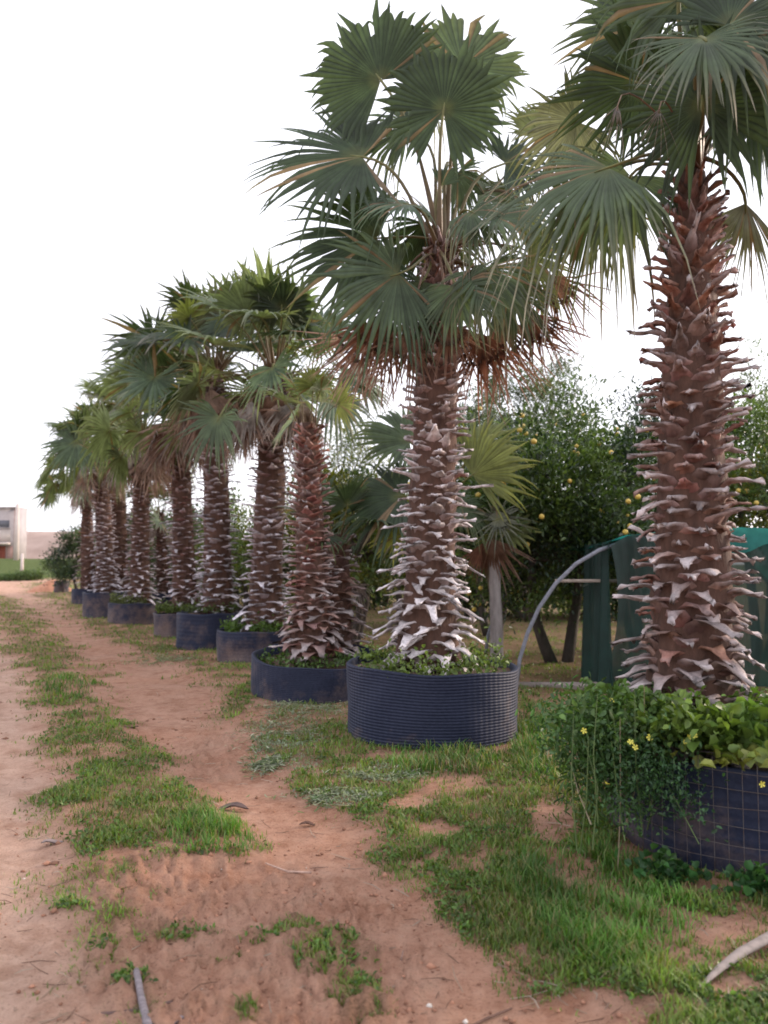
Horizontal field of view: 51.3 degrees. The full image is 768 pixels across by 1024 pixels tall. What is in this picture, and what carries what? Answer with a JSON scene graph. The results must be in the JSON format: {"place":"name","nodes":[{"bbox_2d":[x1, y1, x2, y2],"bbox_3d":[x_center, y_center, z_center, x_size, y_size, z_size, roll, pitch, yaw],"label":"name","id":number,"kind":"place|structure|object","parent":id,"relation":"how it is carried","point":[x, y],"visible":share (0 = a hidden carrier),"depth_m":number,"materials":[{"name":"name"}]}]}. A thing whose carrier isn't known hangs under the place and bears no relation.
{"place":"outdoors","nodes":[
{"label":"outdoors","id":0,"kind":"place"},
{"bbox_2d":[26,531,80,558],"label":"earth bank","id":1,"kind":"structure","parent":0,"point":[38,542],"depth_m":111.63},
{"bbox_2d":[0,558,767,1023],"bbox_3d":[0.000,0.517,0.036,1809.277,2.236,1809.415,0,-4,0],"label":"ground","id":2,"kind":"structure","parent":0,"point":[168,702],"depth_m":3.92,"materials":[{"name":"brown soil"}]},
{"bbox_2d":[0,572,25,580],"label":"shrub","id":3,"kind":"object","parent":2,"relation":"on","point":[4,578],"visible":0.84,"depth_m":71.12,"materials":[{"name":"green plant"}]},
{"bbox_2d":[0,506,27,558],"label":"house","id":4,"kind":"structure","parent":2,"relation":"on","point":[7,520],"depth_m":100.12,"materials":[{"name":"paint"}]},
{"bbox_2d":[0,546,5,558],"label":"door","id":5,"kind":"structure","parent":4,"relation":"in","point":[2,548],"depth_m":99.83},
{"bbox_2d":[0,520,9,527],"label":"window","id":6,"kind":"structure","parent":4,"relation":"in","point":[3,523],"depth_m":100.07,"materials":[{"name":"glass"}]},
{"bbox_2d":[13,504,19,559],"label":"utility pole","id":7,"kind":"object","parent":2,"relation":"on","point":[16,538],"visible":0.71,"depth_m":89.83,"materials":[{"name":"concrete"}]},
{"bbox_2d":[20,554,23,570],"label":"marker post","id":8,"kind":"object","parent":2,"relation":"on","point":[22,563],"visible":0.59,"depth_m":73.76,"materials":[{"name":"concrete"}]},
{"bbox_2d":[5,567,49,580],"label":"shrub","id":9,"kind":"object","parent":2,"relation":"on","point":[29,575],"visible":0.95,"depth_m":71.23,"materials":[{"name":"green plant"}]},
{"bbox_2d":[18,579,71,592],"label":"soil mound","id":10,"kind":"object","parent":2,"relation":"on","point":[48,586],"visible":0.6,"depth_m":43.77,"materials":[{"name":"soil"}]},
{"bbox_2d":[41,839,62,843],"bbox_3d":[-1.862,1.851,4.493,0.120,0.024,0.048,1,-4,-10],"label":"dry leaf","id":11,"kind":"object","parent":2,"relation":"on","point":[50,840],"visible":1,"depth_m":4.50,"materials":[{"name":"beige plant"}]},
{"bbox_2d":[54,581,68,592],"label":"plant pot","id":12,"kind":"object","parent":2,"relation":"on","point":[65,586],"visible":0.64,"depth_m":42.70,"materials":[{"name":"plastic"}]},
{"bbox_2d":[36,510,95,590],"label":"citrus bush","id":13,"kind":"object","parent":2,"relation":"on","point":[72,544],"visible":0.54,"depth_m":41.10,"materials":[{"name":"green plant"}]},
{"bbox_2d":[71,589,93,603],"bbox_3d":[-11.413,3.256,30.854,1.225,0.608,1.242,0,-4,0],"label":"plant pot","id":14,"kind":"object","parent":2,"relation":"on","point":[76,596],"visible":0.45,"depth_m":30.29,"materials":[{"name":"plastic"}]},
{"bbox_2d":[30,465,125,588],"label":"fan palm","id":15,"kind":"object","parent":14,"relation":"in","point":[87,546],"visible":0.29,"depth_m":30.77,"materials":[{"name":"brown plant"}]},
{"bbox_2d":[82,592,126,617],"bbox_3d":[-8.180,2.723,23.482,1.277,0.758,1.272,0,-4,0],"label":"plant pot","id":16,"kind":"object","parent":2,"relation":"on","point":[94,605],"visible":0.58,"depth_m":22.89,"materials":[{"name":"plastic"}]},
{"bbox_2d":[31,399,149,592],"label":"fan palm","id":17,"kind":"object","parent":16,"relation":"in","point":[104,576],"visible":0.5,"depth_m":23.60,"materials":[{"name":"plant"}]},
{"bbox_2d":[95,507,169,593],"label":"citrus tree","id":18,"kind":"object","parent":2,"relation":"on","point":[153,559],"visible":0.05,"depth_m":32.42,"materials":[{"name":"green plant"}]},
{"bbox_2d":[107,602,158,624],"bbox_3d":[-6.409,2.586,20.465,1.259,0.558,1.274,0,-4,0],"label":"plant pot","id":19,"kind":"object","parent":2,"relation":"on","point":[133,613],"visible":0.81,"depth_m":19.93,"materials":[{"name":"plastic"}]},
{"bbox_2d":[37,372,202,604],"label":"fan palm","id":20,"kind":"object","parent":19,"relation":"in","point":[141,582],"visible":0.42,"depth_m":20.29,"materials":[{"name":"plant"}]},
{"bbox_2d":[109,591,156,603],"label":"pot weeds","id":21,"kind":"object","parent":19,"relation":"in","point":[117,600],"visible":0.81,"depth_m":20.10,"materials":[{"name":"green plant"}]},
{"bbox_2d":[97,1000,172,1014],"bbox_3d":[-0.883,1.766,2.835,0.263,0.022,0.037,1,-4,-18],"label":"stick","id":22,"kind":"object","parent":2,"relation":"on","point":[112,1012],"visible":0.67,"depth_m":2.82,"materials":[{"name":"brown wood"}]},
{"bbox_2d":[133,968,151,1023],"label":"stick","id":23,"kind":"object","parent":2,"relation":"on","point":[144,1010],"visible":0.99,"depth_m":2.85,"materials":[{"name":"grey wood"}]},
{"bbox_2d":[128,501,172,594],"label":"citrus tree","id":24,"kind":"object","parent":2,"relation":"on","point":[150,514],"visible":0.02,"depth_m":35.44,"materials":[{"name":"green plant"}]},
{"bbox_2d":[152,593,171,607],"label":"plant pot","id":25,"kind":"object","parent":2,"relation":"on","point":[161,595],"visible":0.24,"depth_m":26.01,"materials":[{"name":"plastic"}]},
{"bbox_2d":[125,483,201,595],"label":"fan palm","id":26,"kind":"object","parent":25,"relation":"in","point":[159,533],"visible":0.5,"depth_m":26.32,"materials":[{"name":"brown plant"}]},
{"bbox_2d":[153,612,176,637],"bbox_3d":[-4.319,2.404,16.981,1.148,0.548,1.128,0,-4,0],"label":"plant pot","id":27,"kind":"object","parent":2,"relation":"on","point":[164,624],"visible":0.4,"depth_m":16.47,"materials":[{"name":"plastic"}]},
{"bbox_2d":[69,331,243,613],"bbox_3d":[-4.470,-0.870,17.470,4.068,6.258,4.154,0,-4,0],"label":"fan palm","id":28,"kind":"object","parent":27,"relation":"in","point":[106,443],"visible":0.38,"depth_m":17.07,"materials":[{"name":"plant"}]},
{"bbox_2d":[154,597,200,613],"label":"pot weeds","id":29,"kind":"object","parent":27,"relation":"in","point":[166,607],"visible":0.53,"depth_m":16.75,"materials":[{"name":"green plant"}]},
{"bbox_2d":[149,499,241,595],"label":"citrus tree","id":30,"kind":"object","parent":2,"relation":"on","point":[155,583],"visible":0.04,"depth_m":29.57,"materials":[{"name":"green plant"}]},
{"bbox_2d":[150,500,245,599],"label":"citrus tree","id":31,"kind":"object","parent":2,"relation":"on","point":[196,505],"depth_m":31.12,"materials":[{"name":"green plant"}]},
{"bbox_2d":[176,611,241,650],"bbox_3d":[-3.273,2.221,14.995,1.211,0.708,1.241,0,-4,0],"label":"plant pot","id":32,"kind":"object","parent":2,"relation":"on","point":[194,631],"visible":0.62,"depth_m":14.43,"materials":[{"name":"plastic"}]},
{"bbox_2d":[80,256,321,617],"bbox_3d":[-3.294,-1.290,15.293,4.527,6.662,4.742,0,-4,0],"label":"fan palm","id":33,"kind":"object","parent":32,"relation":"in","point":[217,584],"visible":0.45,"depth_m":14.94,"materials":[{"name":"green plant"}]},
{"bbox_2d":[180,598,239,613],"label":"pot weeds","id":34,"kind":"object","parent":32,"relation":"in","point":[207,608],"visible":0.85,"depth_m":14.70,"materials":[{"name":"green plant"}]},
{"bbox_2d":[166,482,290,604],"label":"citrus tree","id":35,"kind":"object","parent":2,"relation":"on","point":[239,591],"visible":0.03,"depth_m":27.10,"materials":[{"name":"green plant"}]},
{"bbox_2d":[169,494,295,611],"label":"citrus tree","id":36,"kind":"object","parent":2,"relation":"on","point":[243,582],"visible":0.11,"depth_m":24.43,"materials":[{"name":"green plant"}]},
{"bbox_2d":[220,802,248,809],"bbox_3d":[-0.981,1.897,5.149,0.220,0.042,0.088,0,-4,0],"label":"dry leaf","id":37,"kind":"object","parent":2,"relation":"on","point":[237,804],"visible":0.77,"depth_m":5.16,"materials":[{"name":"beige plant"}]},
{"bbox_2d":[216,628,290,662],"bbox_3d":[-2.055,2.139,12.938,1.306,0.508,1.310,0,-4,0],"label":"plant pot","id":38,"kind":"object","parent":2,"relation":"on","point":[242,646],"visible":0.52,"depth_m":12.35,"materials":[{"name":"plastic"}]},
{"bbox_2d":[219,611,291,631],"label":"pot weeds","id":39,"kind":"object","parent":38,"relation":"in","point":[233,626],"visible":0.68,"depth_m":12.63,"materials":[{"name":"green plant"}]},
{"bbox_2d":[144,244,397,631],"bbox_3d":[-1.823,-1.080,13.352,4.146,6.253,4.205,0,-4,0],"label":"fan palm","id":40,"kind":"object","parent":38,"relation":"in","point":[252,302],"visible":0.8,"depth_m":12.81,"materials":[{"name":"green plant"}]},
{"bbox_2d":[195,470,363,623],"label":"citrus tree","id":41,"kind":"object","parent":2,"relation":"on","point":[245,547],"visible":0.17,"depth_m":19.60,"materials":[{"name":"green plant"}]},
{"bbox_2d":[265,863,311,873],"bbox_3d":[-0.491,1.832,4.102,0.292,0.036,0.013,-2,-4,31],"label":"stick","id":42,"kind":"object","parent":2,"relation":"on","point":[303,872],"visible":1,"depth_m":4.09,"materials":[{"name":"brown wood"}]},
{"bbox_2d":[299,821,314,825],"bbox_3d":[-0.468,1.898,4.876,0.100,0.023,0.041,0,-4,0],"label":"dry leaf","id":43,"kind":"object","parent":2,"relation":"on","point":[307,822],"visible":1,"depth_m":4.88,"materials":[{"name":"brown plant"}]},
{"bbox_2d":[251,643,375,704],"bbox_3d":[-0.800,1.890,9.553,1.557,0.545,1.542,0,-4,0],"label":"plant pot","id":44,"kind":"object","parent":2,"relation":"on","point":[324,685],"visible":0.52,"depth_m":8.85,"materials":[{"name":"plastic"}]},
{"bbox_2d":[257,645,362,668],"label":"pot weeds","id":45,"kind":"object","parent":44,"relation":"in","point":[340,658],"visible":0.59,"depth_m":9.13,"materials":[{"name":"green plant"}]},
{"bbox_2d":[257,360,364,661],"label":"fan palm","id":46,"kind":"object","parent":44,"relation":"in","point":[311,632],"visible":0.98,"depth_m":9.43,"materials":[{"name":"brown plant"}]},
{"bbox_2d":[273,469,403,656],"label":"fan palm","id":47,"kind":"object","parent":44,"relation":"in","point":[350,495],"visible":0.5,"depth_m":10.11,"materials":[{"name":"brown plant"}]},
{"bbox_2d":[283,517,394,609],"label":"citrus tree","id":48,"kind":"object","parent":2,"relation":"on","point":[379,598],"visible":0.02,"depth_m":26.58,"materials":[{"name":"green plant"}]},
{"bbox_2d":[283,454,409,644],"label":"citrus tree","id":49,"kind":"object","parent":2,"relation":"on","point":[366,553],"visible":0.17,"depth_m":15.16,"materials":[{"name":"green plant"}]},
{"bbox_2d":[284,401,408,531],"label":"tall tree","id":50,"kind":"object","parent":2,"relation":"on","point":[359,450],"visible":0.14,"depth_m":23.85,"materials":[{"name":"green plant"}]},
{"bbox_2d":[313,896,403,960],"bbox_3d":[-0.149,1.809,3.510,0.066,0.030,0.778,3,-4,-35],"label":"stick","id":51,"kind":"object","parent":2,"relation":"on","point":[348,928],"visible":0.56,"depth_m":3.24,"materials":[{"name":"brown wood"}]},
{"bbox_2d":[351,586,403,606],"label":"citrus tree","id":52,"kind":"object","parent":2,"relation":"on","point":[382,598],"visible":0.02,"depth_m":29.49,"materials":[{"name":"green plant"}]},
{"bbox_2d":[0,582,767,1023],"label":"grass","id":53,"kind":"structure","parent":2,"relation":"on","point":[612,932],"depth_m":4.30,"materials":[{"name":"green plant"}]},
{"bbox_2d":[699,931,767,988],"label":"leaf stalk","id":54,"kind":"object","parent":53,"relation":"on","point":[755,944],"visible":0.86,"depth_m":3.08,"materials":[{"name":"beige plant"}]},
{"bbox_2d":[0,605,767,1023],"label":"weeds","id":55,"kind":"object","parent":2,"relation":"on","point":[266,763],"visible":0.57,"depth_m":4.56,"materials":[{"name":"green plant"}]},
{"bbox_2d":[0,654,767,1023],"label":"pebbles","id":56,"kind":"object","parent":2,"relation":"on","point":[408,1010],"visible":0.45,"depth_m":3.40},
{"bbox_2d":[0,646,767,1023],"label":"straw litter","id":57,"kind":"object","parent":2,"relation":"on","point":[322,888],"visible":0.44,"depth_m":3.49,"materials":[{"name":"beige plant"}]},
{"bbox_2d":[350,493,467,624],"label":"citrus tree","id":58,"kind":"object","parent":2,"relation":"on","point":[399,596],"visible":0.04,"depth_m":18.50,"materials":[{"name":"green plant"}]},
{"bbox_2d":[372,530,475,607],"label":"citrus tree","id":59,"kind":"object","parent":2,"relation":"on","point":[402,596],"visible":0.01,"depth_m":25.89,"materials":[{"name":"green plant"}]},
{"bbox_2d":[346,656,518,750],"bbox_3d":[0.439,1.708,7.328,1.570,0.686,1.554,0,-4,0],"label":"plant pot","id":60,"kind":"object","parent":2,"relation":"on","point":[415,709],"visible":0.85,"depth_m":6.65,"materials":[{"name":"plastic"}]},
{"bbox_2d":[238,0,616,674],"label":"fan palm","id":61,"kind":"object","parent":60,"relation":"in","point":[420,320],"visible":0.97,"depth_m":7.42,"materials":[{"name":"green plant"}]},
{"bbox_2d":[353,626,511,678],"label":"pot weeds","id":62,"kind":"object","parent":60,"relation":"in","point":[468,665],"visible":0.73,"depth_m":6.90,"materials":[{"name":"green plant"}]},
{"bbox_2d":[330,402,543,591],"bbox_3d":[0.616,0.368,10.498,2.780,3.923,1.934,0,-4,0],"label":"young palm","id":63,"kind":"object","parent":2,"relation":"on","point":[490,461],"visible":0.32,"depth_m":10.15,"materials":[{"name":"green plant"}]},
{"bbox_2d":[455,541,504,615],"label":"citrus tree","id":64,"kind":"object","parent":2,"relation":"on","point":[465,605],"visible":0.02,"depth_m":22.88,"materials":[{"name":"green plant"}]},
{"bbox_2d":[406,389,567,635],"bbox_3d":[2.498,0.074,17.257,3.771,5.299,4.182,-3,-5,41],"label":"citrus tree","id":65,"kind":"object","parent":2,"relation":"on","point":[482,416],"visible":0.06,"depth_m":16.86,"materials":[{"name":"green plant"}]},
{"bbox_2d":[473,1007,512,1023],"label":"stick","id":66,"kind":"object","parent":2,"relation":"on","point":[490,1017],"visible":1,"depth_m":2.82,"materials":[{"name":"brown wood"}]},
{"bbox_2d":[455,491,542,659],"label":"young palm","id":67,"kind":"object","parent":2,"relation":"on","point":[496,552],"visible":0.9,"depth_m":10.87,"materials":[{"name":"green plant"}]},
{"bbox_2d":[456,538,582,617],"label":"citrus tree","id":68,"kind":"object","parent":2,"relation":"on","point":[520,614],"visible":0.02,"depth_m":22.39,"materials":[{"name":"green plant"}]},
{"bbox_2d":[456,347,608,621],"bbox_3d":[3.782,-0.831,21.187,4.481,7.602,4.425,-1,-4,22],"label":"tall tree","id":69,"kind":"object","parent":2,"relation":"on","point":[549,393],"visible":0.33,"depth_m":20.45,"materials":[{"name":"green plant"}]},
{"bbox_2d":[484,543,616,680],"bbox_3d":[4.119,1.251,11.346,5.040,1.835,3.054,0,-4,0],"label":"tunnel frame","id":70,"kind":"object","parent":2,"relation":"on","point":[555,584],"visible":0.34,"depth_m":9.86,"materials":[{"name":"grey metal"}]},
{"bbox_2d":[551,527,767,686],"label":"shade net","id":71,"kind":"object","parent":70,"relation":"on","point":[600,659],"visible":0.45,"depth_m":9.82,"materials":[{"name":"teal fabric"}]},
{"bbox_2d":[454,343,657,662],"bbox_3d":[2.682,-0.020,12.468,4.204,4.849,4.604,0,-4,0],"label":"citrus tree","id":72,"kind":"object","parent":2,"relation":"on","point":[569,515],"visible":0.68,"depth_m":11.51,"materials":[{"name":"green plant"}]},
{"bbox_2d":[516,583,617,616],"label":"citrus tree","id":73,"kind":"object","parent":2,"relation":"on","point":[564,615],"depth_m":23.72,"materials":[{"name":"green plant"}]},
{"bbox_2d":[518,682,620,689],"bbox_3d":[2.864,2.155,9.883,2.478,0.105,0.040,0,-4,0],"label":"ground rail","id":74,"kind":"object","parent":2,"relation":"on","point":[547,684],"depth_m":9.86,"materials":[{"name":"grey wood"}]},
{"bbox_2d":[546,511,655,621],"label":"citrus tree","id":75,"kind":"object","parent":2,"relation":"on","point":[614,612],"visible":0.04,"depth_m":21.45,"materials":[{"name":"green plant"}]},
{"bbox_2d":[515,669,764,870],"bbox_3d":[1.270,1.334,4.344,1.114,0.942,1.728,2,-4,-27],"label":"weed clump","id":76,"kind":"object","parent":2,"relation":"on","point":[618,714],"visible":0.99,"depth_m":4.07,"materials":[{"name":"green plant"}]},
{"bbox_2d":[552,369,749,593],"bbox_3d":[4.625,0.029,14.509,3.758,5.061,4.141,-2,-4,27],"label":"citrus tree","id":77,"kind":"object","parent":2,"relation":"on","point":[642,417],"visible":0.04,"depth_m":14.31,"materials":[{"name":"green plant"}]},
{"bbox_2d":[614,842,712,887],"bbox_3d":[1.348,1.704,3.859,0.381,0.226,0.295,1,-4,-20],"label":"seedling","id":78,"kind":"object","parent":2,"relation":"on","point":[671,868],"visible":0.91,"depth_m":3.83,"materials":[{"name":"green plant"}]},
{"bbox_2d":[606,740,767,873],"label":"plant pot","id":79,"kind":"object","parent":2,"relation":"on","point":[738,802],"visible":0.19,"depth_m":4.01,"materials":[{"name":"plastic"}]},
{"bbox_2d":[454,0,767,768],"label":"fan palm","id":80,"kind":"object","parent":79,"relation":"in","point":[708,59],"visible":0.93,"depth_m":4.68,"materials":[{"name":"brown plant"}]},
{"bbox_2d":[639,685,767,770],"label":"creeper","id":81,"kind":"object","parent":79,"relation":"in","point":[751,740],"visible":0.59,"depth_m":4.00,"materials":[{"name":"green plant"}]},
{"bbox_2d":[641,375,767,528],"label":"citrus tree","id":82,"kind":"object","parent":2,"relation":"on","point":[748,491],"visible":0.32,"depth_m":12.40,"materials":[{"name":"green plant"}]},
{"bbox_2d":[711,860,767,897],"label":"seedling","id":83,"kind":"object","parent":2,"relation":"on","point":[754,878],"visible":0.92,"depth_m":3.68,"materials":[{"name":"green plant"}]},
{"bbox_2d":[724,317,767,515],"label":"tall tree","id":84,"kind":"object","parent":2,"relation":"on","point":[744,374],"visible":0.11,"depth_m":18.13,"materials":[{"name":"green plant"}]},
{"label":"plant pot","id":85,"kind":"object","parent":2,"relation":"on","visible":0},
{"bbox_2d":[65,399,158,591],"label":"fan palm","id":86,"kind":"object","parent":85,"relation":"in","point":[120,521],"visible":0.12,"depth_m":25.31,"materials":[{"name":"brown plant"}]},
{"bbox_2d":[0,0,767,532],"label":"sky","id":87,"kind":"structure","parent":0,"point":[128,127],"materials":[{"name":"white"}]}
]}

